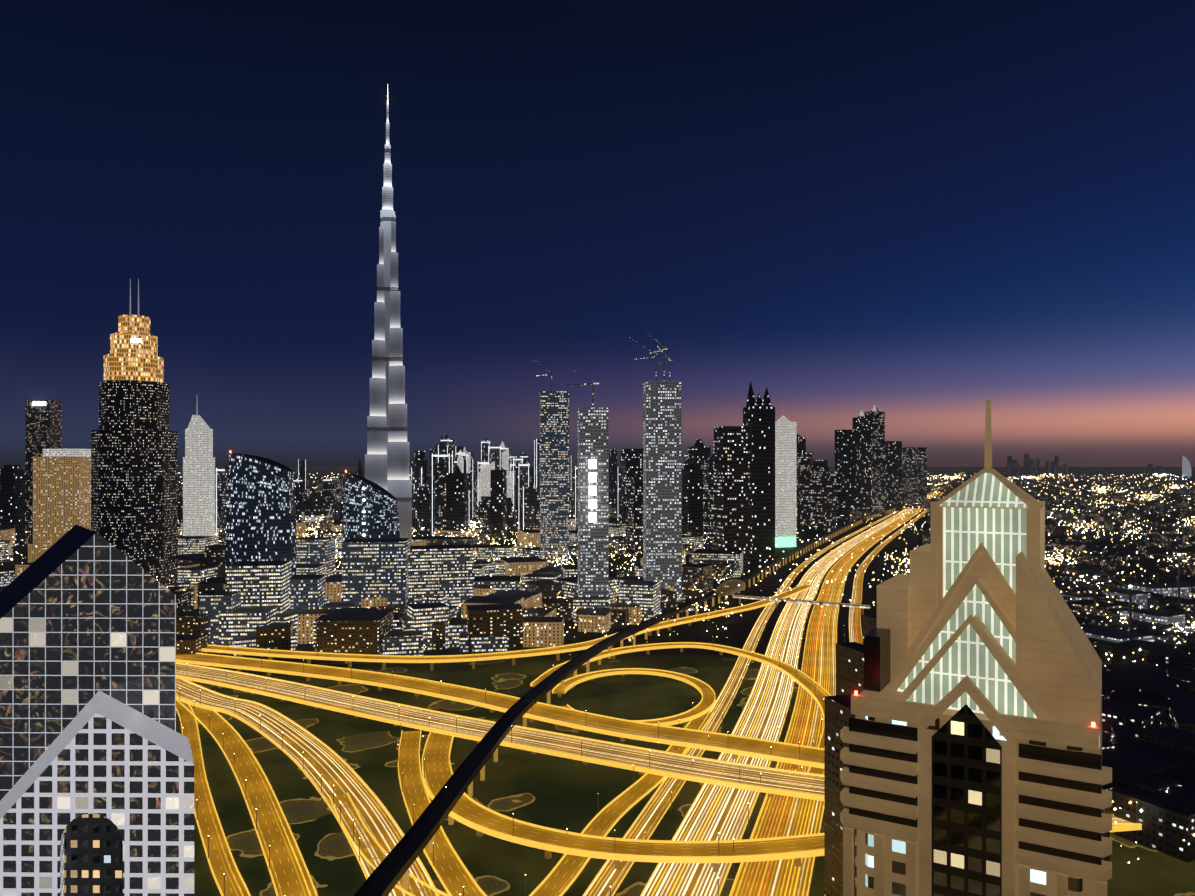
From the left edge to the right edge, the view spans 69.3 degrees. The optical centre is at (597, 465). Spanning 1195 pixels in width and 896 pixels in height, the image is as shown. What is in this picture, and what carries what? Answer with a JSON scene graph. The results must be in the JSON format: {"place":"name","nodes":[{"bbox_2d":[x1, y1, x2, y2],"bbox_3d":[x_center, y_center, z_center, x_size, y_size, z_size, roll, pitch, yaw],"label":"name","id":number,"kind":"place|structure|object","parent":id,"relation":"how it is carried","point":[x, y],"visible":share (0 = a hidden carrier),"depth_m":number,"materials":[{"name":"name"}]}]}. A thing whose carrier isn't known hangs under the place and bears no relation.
{"place":"outdoors","nodes":[
{"label":"outdoors","id":0,"kind":"place"},
{"bbox_2d":[178,517,733,600],"bbox_3d":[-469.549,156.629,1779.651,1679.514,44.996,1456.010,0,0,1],"label":"low-rise buildings","id":1,"kind":"structure","parent":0,"point":[703,574],"depth_m":1360.48,"materials":[{"name":"grey concrete"}]},
{"bbox_2d":[0,467,1194,895],"bbox_3d":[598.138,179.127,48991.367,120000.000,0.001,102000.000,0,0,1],"label":"ground","id":2,"kind":"structure","parent":0,"point":[550,791],"depth_m":576.89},
{"bbox_2d":[26,400,61,545],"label":"high-rise building","id":3,"kind":"structure","parent":2,"relation":"on","point":[43,424],"depth_m":1910.63,"materials":[{"name":"grey glass"}]},
{"bbox_2d":[33,449,90,561],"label":"high-rise building","id":4,"kind":"structure","parent":2,"relation":"on","point":[61,492],"depth_m":1506.98,"materials":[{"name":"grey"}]},
{"bbox_2d":[0,524,175,800],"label":"high-rise building","id":5,"kind":"structure","parent":2,"relation":"on","point":[86,615],"depth_m":258.96,"materials":[{"name":"black glass"}]},
{"bbox_2d":[0,691,193,895],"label":"building facade","id":6,"kind":"structure","parent":2,"relation":"on","point":[127,771],"depth_m":232.70,"materials":[{"name":"white"}]},
{"bbox_2d":[64,813,122,895],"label":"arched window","id":7,"kind":"structure","parent":6,"relation":"attached to","point":[93,854],"depth_m":246.80,"materials":[{"name":"black glass"}]},
{"bbox_2d":[91,279,177,585],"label":"skyscraper","id":8,"kind":"structure","parent":2,"relation":"on","point":[134,478],"depth_m":1111.39,"materials":[{"name":"grey glass"}]},
{"bbox_2d":[0,459,329,545],"bbox_3d":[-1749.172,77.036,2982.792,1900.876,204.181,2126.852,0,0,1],"label":"skyline tower","id":9,"kind":"structure","parent":2,"relation":"on","point":[12,506],"depth_m":1930.79,"materials":[{"name":"grey"}]},
{"bbox_2d":[0,464,344,535],"bbox_3d":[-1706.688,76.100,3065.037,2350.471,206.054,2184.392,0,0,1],"label":"skyline tower","id":10,"kind":"structure","parent":2,"relation":"on","point":[334,493],"depth_m":2049.59,"materials":[{"name":"grey glass"}]},
{"bbox_2d":[24,459,362,523],"bbox_3d":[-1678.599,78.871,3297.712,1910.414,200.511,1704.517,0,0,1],"label":"skyline tower","id":11,"kind":"structure","parent":2,"relation":"on","point":[180,503],"depth_m":2701.41,"materials":[{"name":"grey"}]},
{"bbox_2d":[183,399,214,535],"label":"skyscraper","id":12,"kind":"structure","parent":2,"relation":"on","point":[198,489],"depth_m":1707.97,"materials":[{"name":"grey"}]},
{"bbox_2d":[176,700,250,895],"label":"ramp","id":13,"kind":"structure","parent":2,"relation":"on","point":[221,861],"depth_m":428.90,"materials":[{"name":"yellow asphalt"}]},
{"bbox_2d":[183,728,224,895],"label":"ramp lamps","id":14,"kind":"structure","parent":13,"relation":"on","point":[208,847],"depth_m":390.71,"materials":[{"name":"grey"}]},
{"bbox_2d":[176,699,317,895],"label":"ramp","id":15,"kind":"structure","parent":2,"relation":"on","point":[289,873],"depth_m":444.95,"materials":[{"name":"yellow"}]},
{"bbox_2d":[179,688,269,868],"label":"ramp lamps","id":16,"kind":"structure","parent":15,"relation":"on","point":[245,794],"depth_m":459.89,"materials":[{"name":"grey metal"}]},
{"bbox_2d":[226,451,295,574],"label":"curved-roof building","id":17,"kind":"structure","parent":2,"relation":"on","point":[260,518],"depth_m":951.83,"materials":[{"name":"blue glass"}]},
{"bbox_2d":[176,678,439,895],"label":"ramp","id":18,"kind":"structure","parent":2,"relation":"on","point":[336,770],"depth_m":506.38,"materials":[{"name":"yellow"}]},
{"bbox_2d":[200,691,359,860],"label":"ramp lamps","id":19,"kind":"structure","parent":18,"relation":"on","point":[303,769],"depth_m":486.52,"materials":[{"name":"grey metal"}]},
{"bbox_2d":[0,522,685,608],"bbox_3d":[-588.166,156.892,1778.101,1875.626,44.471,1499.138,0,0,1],"label":"low-rise buildings","id":20,"kind":"structure","parent":2,"relation":"on","point":[531,537],"depth_m":1737.22,"materials":[{"name":"grey concrete"}]},
{"bbox_2d":[199,537,520,644],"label":"glass office","id":21,"kind":"structure","parent":2,"relation":"on","point":[374,567],"depth_m":957.46,"materials":[{"name":"grey"}]},
{"bbox_2d":[0,511,742,602],"bbox_3d":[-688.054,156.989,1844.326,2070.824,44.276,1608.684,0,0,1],"label":"buildings","id":22,"kind":"structure","parent":2,"relation":"on","point":[569,580],"depth_m":1512.81,"materials":[{"name":"grey concrete"}]},
{"bbox_2d":[343,470,399,541],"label":"curved-roof building","id":23,"kind":"structure","parent":2,"relation":"on","point":[370,509],"depth_m":1080.76,"materials":[{"name":"blue glass"}]},
{"bbox_2d":[178,536,575,651],"bbox_3d":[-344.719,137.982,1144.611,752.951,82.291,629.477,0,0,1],"label":"buildings","id":24,"kind":"structure","parent":2,"relation":"on","point":[440,570],"depth_m":994.82,"materials":[{"name":"grey concrete"}]},
{"bbox_2d":[365,88,411,545],"bbox_3d":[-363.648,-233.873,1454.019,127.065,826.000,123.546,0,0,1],"label":"skyscraper","id":25,"kind":"structure","parent":2,"relation":"on","point":[387,461],"depth_m":1451.96,"materials":[{"name":"grey metal"}]},
{"bbox_2d":[205,537,572,620],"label":"residential high rise","id":26,"kind":"structure","parent":2,"relation":"on","point":[215,555],"depth_m":1201.60,"materials":[{"name":"grey concrete"}]},
{"bbox_2d":[329,792,450,895],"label":"ramp","id":27,"kind":"structure","parent":2,"relation":"on","point":[339,798],"depth_m":408.50,"materials":[{"name":"asphalt"}]},
{"bbox_2d":[333,785,460,895],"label":"ramp lamps","id":28,"kind":"structure","parent":27,"relation":"on","point":[353,820],"depth_m":408.23,"materials":[{"name":"grey metal"}]},
{"bbox_2d":[217,515,574,575],"bbox_3d":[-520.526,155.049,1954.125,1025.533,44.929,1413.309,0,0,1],"label":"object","id":29,"kind":"structure","parent":2,"relation":"on","point":[451,536],"depth_m":1766.01,"materials":[{"name":"emitted light"},{"name":"glass"}]},
{"bbox_2d":[178,557,640,646],"bbox_3d":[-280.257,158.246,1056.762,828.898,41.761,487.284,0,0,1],"label":"low-rise buildings","id":30,"kind":"structure","parent":2,"relation":"on","point":[551,634],"depth_m":930.26,"materials":[{"name":"concrete"}]},
{"bbox_2d":[165,560,659,655],"bbox_3d":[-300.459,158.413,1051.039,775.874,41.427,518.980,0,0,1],"label":"buildings","id":31,"kind":"structure","parent":2,"relation":"on","point":[412,636],"depth_m":848.49,"materials":[{"name":"grey concrete"}]},
{"bbox_2d":[172,566,676,663],"bbox_3d":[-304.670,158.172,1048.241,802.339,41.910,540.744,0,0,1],"label":"buildings","id":32,"kind":"structure","parent":2,"relation":"on","point":[354,631],"depth_m":825.93,"materials":[{"name":"grey concrete"}]},
{"bbox_2d":[398,731,486,895],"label":"ramp","id":33,"kind":"structure","parent":2,"relation":"on","point":[452,872],"depth_m":436.16,"materials":[{"name":"yellow"}]},
{"bbox_2d":[398,721,463,895],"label":"ramp lamps","id":34,"kind":"structure","parent":33,"relation":"on","point":[413,814],"depth_m":427.02,"materials":[{"name":"grey"}]},
{"bbox_2d":[417,445,472,535],"bbox_3d":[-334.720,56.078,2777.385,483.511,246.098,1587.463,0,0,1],"label":"downtown tower","id":35,"kind":"structure","parent":2,"relation":"on","point":[458,511],"depth_m":1999.38,"materials":[{"name":"grey glass"}]},
{"bbox_2d":[169,532,728,647],"bbox_3d":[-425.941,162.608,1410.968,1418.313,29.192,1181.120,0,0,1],"label":"downtown city lights","id":36,"kind":"object","parent":2,"relation":"on","point":[584,607],"visible":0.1,"depth_m":1002.36,"materials":[{"name":"emitted light"},{"name":"glass"}]},
{"bbox_2d":[0,473,940,615],"bbox_3d":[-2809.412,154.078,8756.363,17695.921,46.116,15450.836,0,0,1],"label":"city lights","id":37,"kind":"object","parent":2,"relation":"on","point":[682,560],"visible":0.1,"depth_m":1440.77,"materials":[{"name":"white"}]},
{"bbox_2d":[410,434,539,543],"bbox_3d":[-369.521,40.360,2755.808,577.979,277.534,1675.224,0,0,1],"label":"high-rise buildings","id":38,"kind":"structure","parent":2,"relation":"on","point":[503,511],"depth_m":2127.90,"materials":[{"name":"grey"}]},
{"bbox_2d":[430,436,539,535],"bbox_3d":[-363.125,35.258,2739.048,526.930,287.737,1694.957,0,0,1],"label":"high-rise buildings","id":39,"kind":"structure","parent":2,"relation":"on","point":[528,508],"depth_m":1996.92,"materials":[{"name":"grey"}]},
{"bbox_2d":[456,441,515,501],"bbox_3d":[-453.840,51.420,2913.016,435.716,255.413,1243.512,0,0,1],"label":"skyscrapers","id":40,"kind":"structure","parent":2,"relation":"on","point":[484,482],"depth_m":2406.53,"materials":[{"name":"grey"}]},
{"bbox_2d":[176,653,823,768],"bbox_3d":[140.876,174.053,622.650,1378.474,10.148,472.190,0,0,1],"label":"flyover deck","id":41,"kind":"structure","parent":2,"relation":"on","point":[676,737],"depth_m":589.65,"materials":[{"name":"yellow"}]},
{"bbox_2d":[261,656,799,759],"bbox_3d":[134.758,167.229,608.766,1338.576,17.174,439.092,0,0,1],"label":"flyover lamps","id":42,"kind":"structure","parent":41,"relation":"on","point":[532,703],"depth_m":612.02,"materials":[{"name":"grey"}]},
{"bbox_2d":[202,584,813,670],"bbox_3d":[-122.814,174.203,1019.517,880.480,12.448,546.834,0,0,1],"label":"flyover","id":43,"kind":"object","parent":2,"relation":"on","point":[350,658],"visible":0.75,"depth_m":781.09,"materials":[{"name":"yellow"}]},
{"bbox_2d":[317,596,763,659],"bbox_3d":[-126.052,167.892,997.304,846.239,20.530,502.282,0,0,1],"label":"flyover lamps","id":44,"kind":"object","parent":43,"relation":"on","point":[422,648],"visible":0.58,"depth_m":759.16,"materials":[{"name":"grey"}]},
{"bbox_2d":[540,391,568,566],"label":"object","id":45,"kind":"structure","parent":2,"relation":"on","point":[554,469],"depth_m":1496.06,"materials":[{"name":"concrete"}]},
{"bbox_2d":[180,478,968,522],"bbox_3d":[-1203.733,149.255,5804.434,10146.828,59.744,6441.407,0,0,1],"label":"high-rise buildings","id":46,"kind":"structure","parent":2,"relation":"on","point":[855,514],"depth_m":3397.97,"materials":[{"name":"grey concrete"}]},
{"bbox_2d":[569,456,626,530],"bbox_3d":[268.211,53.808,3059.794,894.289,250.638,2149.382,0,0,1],"label":"skyline tower","id":47,"kind":"structure","parent":2,"relation":"on","point":[571,497],"depth_m":2132.54,"materials":[{"name":"grey glass"}]},
{"bbox_2d":[532,332,681,601],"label":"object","id":48,"kind":"structure","parent":2,"relation":"on","point":[662,482],"depth_m":1092.72,"materials":[{"name":"grey concrete"}]},
{"bbox_2d":[529,712,713,895],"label":"ramp","id":49,"kind":"structure","parent":2,"relation":"on","point":[562,875],"depth_m":433.72,"materials":[{"name":"yellow"}]},
{"bbox_2d":[525,703,692,895],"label":"ramp lamps","id":50,"kind":"structure","parent":49,"relation":"on","point":[598,793],"depth_m":482.12,"materials":[{"name":"grey metal"}]},
{"bbox_2d":[552,668,715,725],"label":"loop ramp","id":51,"kind":"structure","parent":2,"relation":"on","point":[704,705],"depth_m":684.29,"materials":[{"name":"yellow"}]},
{"bbox_2d":[609,448,687,520],"bbox_3d":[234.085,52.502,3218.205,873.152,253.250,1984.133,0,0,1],"label":"skyline tower","id":52,"kind":"structure","parent":2,"relation":"on","point":[614,487],"depth_m":3691.27,"materials":[{"name":"grey"}]},
{"bbox_2d":[176,662,1140,824],"bbox_3d":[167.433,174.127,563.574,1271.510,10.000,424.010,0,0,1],"label":"flyover deck","id":53,"kind":"object","parent":2,"relation":"on","point":[777,781],"visible":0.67,"depth_m":532.05,"materials":[{"name":"yellow"}]},
{"bbox_2d":[398,705,1136,822],"bbox_3d":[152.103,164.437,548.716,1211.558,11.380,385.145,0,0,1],"label":"street lights","id":54,"kind":"object","parent":53,"relation":"on","point":[739,765],"visible":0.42,"depth_m":502.22,"materials":[{"name":"grey"}]},
{"bbox_2d":[354,481,962,895],"bbox_3d":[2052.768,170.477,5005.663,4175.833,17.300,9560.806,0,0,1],"label":"metro viaduct","id":55,"kind":"object","parent":2,"relation":"on","point":[390,871],"visible":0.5,"depth_m":494.07,"materials":[{"name":"grey concrete"}]},
{"bbox_2d":[715,579,745,596],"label":"metro station","id":56,"kind":"object","parent":55,"relation":"on","point":[727,587],"visible":0.88,"depth_m":1130.00,"materials":[{"name":"brown"}]},
{"bbox_2d":[530,642,830,774],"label":"curved overpass ramp","id":57,"kind":"structure","parent":2,"relation":"on","point":[816,691],"depth_m":765.49,"materials":[{"name":"yellow"}]},
{"bbox_2d":[670,634,823,771],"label":"lamps","id":58,"kind":"object","parent":57,"relation":"on","point":[796,678],"visible":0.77,"depth_m":698.37,"materials":[{"name":"grey"}]},
{"bbox_2d":[677,601,693,610],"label":"buildings","id":59,"kind":"structure","parent":2,"relation":"on","point":[681,603],"depth_m":1072.83,"materials":[{"name":"grey"}]},
{"bbox_2d":[577,463,797,542],"bbox_3d":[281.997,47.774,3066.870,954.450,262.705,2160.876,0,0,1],"label":"bay tower","id":60,"kind":"structure","parent":2,"relation":"on","point":[685,465],"depth_m":2877.25,"materials":[{"name":"grey"}]},
{"bbox_2d":[714,426,748,571],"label":"tower","id":61,"kind":"structure","parent":2,"relation":"on","point":[731,488],"depth_m":1444.54,"materials":[{"name":"grey glass"}]},
{"bbox_2d":[743,381,774,562],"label":"tower","id":62,"kind":"structure","parent":2,"relation":"on","point":[759,416],"depth_m":1593.11,"materials":[{"name":"grey glass"}]},
{"bbox_2d":[621,415,901,522],"bbox_3d":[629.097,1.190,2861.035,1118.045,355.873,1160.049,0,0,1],"label":"tower","id":63,"kind":"structure","parent":2,"relation":"on","point":[632,459],"depth_m":2987.13,"materials":[{"name":"grey"}]},
{"bbox_2d":[859,405,876,415],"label":"rooftop spires","id":64,"kind":"object","parent":63,"relation":"on","point":[862,413],"visible":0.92,"depth_m":3000.48,"materials":[{"name":"white metal"}]},
{"bbox_2d":[682,430,855,536],"bbox_3d":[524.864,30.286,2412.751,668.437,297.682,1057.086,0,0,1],"label":"tower","id":65,"kind":"structure","parent":2,"relation":"on","point":[692,482],"depth_m":2880.10,"materials":[{"name":"grey glass"}]},
{"bbox_2d":[582,472,960,895],"bbox_3d":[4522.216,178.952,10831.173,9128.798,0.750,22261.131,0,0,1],"label":"service road","id":66,"kind":"structure","parent":2,"relation":"on","point":[648,819],"depth_m":487.69,"materials":[{"name":"yellow asphalt"}]},
{"bbox_2d":[610,651,753,895],"bbox_3d":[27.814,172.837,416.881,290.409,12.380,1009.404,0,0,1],"label":"lamps","id":67,"kind":"object","parent":66,"relation":"on","point":[708,755],"visible":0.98,"depth_m":532.70,"materials":[{"name":"grey"}]},
{"bbox_2d":[626,407,926,556],"bbox_3d":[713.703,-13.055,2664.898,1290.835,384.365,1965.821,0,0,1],"label":"high-rise buildings","id":68,"kind":"structure","parent":2,"relation":"on","point":[914,476],"depth_m":2483.57,"materials":[{"name":"grey glass"}]},
{"bbox_2d":[422,732,1141,871],"bbox_3d":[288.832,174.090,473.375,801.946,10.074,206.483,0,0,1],"label":"flyover","id":69,"kind":"object","parent":2,"relation":"on","point":[470,812],"visible":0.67,"depth_m":389.66,"materials":[{"name":"yellow concrete"}]},
{"bbox_2d":[424,717,718,856],"bbox_3d":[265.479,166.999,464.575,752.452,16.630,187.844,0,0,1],"label":"flyover lamps","id":70,"kind":"object","parent":69,"relation":"on","point":[513,814],"visible":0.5,"depth_m":393.86,"materials":[{"name":"grey"}]},
{"bbox_2d":[775,416,796,546],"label":"skyscraper","id":71,"kind":"structure","parent":2,"relation":"on","point":[785,482],"depth_m":1890.90,"materials":[{"name":"grey"}]},
{"bbox_2d":[640,472,962,895],"bbox_3d":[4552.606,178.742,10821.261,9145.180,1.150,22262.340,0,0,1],"label":"highway","id":72,"kind":"structure","parent":2,"relation":"on","point":[714,811],"depth_m":530.75,"materials":[{"name":"yellow asphalt"}]},
{"bbox_2d":[717,571,823,895],"bbox_3d":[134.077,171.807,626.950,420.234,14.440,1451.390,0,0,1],"label":"lamps","id":73,"kind":"object","parent":72,"relation":"on","point":[785,727],"visible":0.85,"depth_m":626.86,"materials":[{"name":"grey"}]},
{"bbox_2d":[733,595,869,614],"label":"pedestrian bridge","id":74,"kind":"structure","parent":2,"relation":"on","point":[862,606],"depth_m":1070.21,"materials":[{"name":"metal"}]},
{"bbox_2d":[729,472,963,895],"bbox_3d":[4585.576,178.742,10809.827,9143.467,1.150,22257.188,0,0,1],"label":"highway","id":75,"kind":"structure","parent":2,"relation":"on","point":[780,815],"depth_m":560.01,"materials":[{"name":"yellow asphalt"}]},
{"bbox_2d":[824,614,876,895],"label":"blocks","id":76,"kind":"structure","parent":2,"relation":"on","point":[849,677],"depth_m":352.59,"materials":[{"name":"brown"}]},
{"bbox_2d":[515,472,1194,545],"bbox_3d":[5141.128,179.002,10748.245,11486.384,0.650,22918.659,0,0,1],"label":"streets","id":77,"kind":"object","parent":2,"relation":"on","point":[1092,494],"visible":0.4,"depth_m":6619.42,"materials":[{"name":"yellow asphalt"}]},
{"bbox_2d":[849,472,965,643],"bbox_3d":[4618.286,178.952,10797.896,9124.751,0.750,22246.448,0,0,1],"label":"service road","id":78,"kind":"structure","parent":2,"relation":"on","point":[855,633],"depth_m":1234.50,"materials":[{"name":"orange"}]},
{"bbox_2d":[840,675,1111,895],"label":"tower shaft","id":79,"kind":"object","parent":2,"relation":"on","point":[939,798],"visible":1,"depth_m":147.68,"materials":[{"name":"brown concrete"}]},
{"bbox_2d":[887,543,1052,719],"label":"tower gables","id":80,"kind":"object","parent":79,"relation":"on","point":[969,628],"visible":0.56,"depth_m":155.74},
{"bbox_2d":[855,691,1094,726],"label":"aircraft warning lights","id":81,"kind":"object","parent":79,"relation":"on","point":[1092,723],"visible":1,"depth_m":139.17},
{"bbox_2d":[864,400,1101,717],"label":"crown","id":82,"kind":"object","parent":79,"relation":"on","point":[1000,517],"visible":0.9,"depth_m":167.18},
{"bbox_2d":[878,473,1194,862],"bbox_3d":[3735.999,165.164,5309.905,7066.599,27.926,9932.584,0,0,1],"label":"city lights","id":83,"kind":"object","parent":2,"relation":"on","point":[1168,827],"depth_m":701.28},
{"bbox_2d":[1007,454,1161,477],"bbox_3d":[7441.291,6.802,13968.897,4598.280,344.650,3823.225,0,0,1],"label":"distant skyline","id":84,"kind":"structure","parent":2,"relation":"on","point":[1013,468],"depth_m":13446.35,"materials":[{"name":"grey"}]},
{"bbox_2d":[1045,530,1194,645],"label":"construction site","id":85,"kind":"object","parent":2,"relation":"on","point":[1133,593],"visible":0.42,"depth_m":884.22,"materials":[{"name":"grey"}]},
{"bbox_2d":[1054,573,1194,665],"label":"floodlights","id":86,"kind":"object","parent":85,"relation":"on","point":[1119,606],"visible":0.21,"depth_m":912.16,"materials":[{"name":"white"}]},
{"bbox_2d":[1182,456,1191,475],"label":"sail-shaped hotel","id":87,"kind":"structure","parent":2,"relation":"on","point":[1186,468],"depth_m":13879.36,"materials":[{"name":"white"}]}
]}

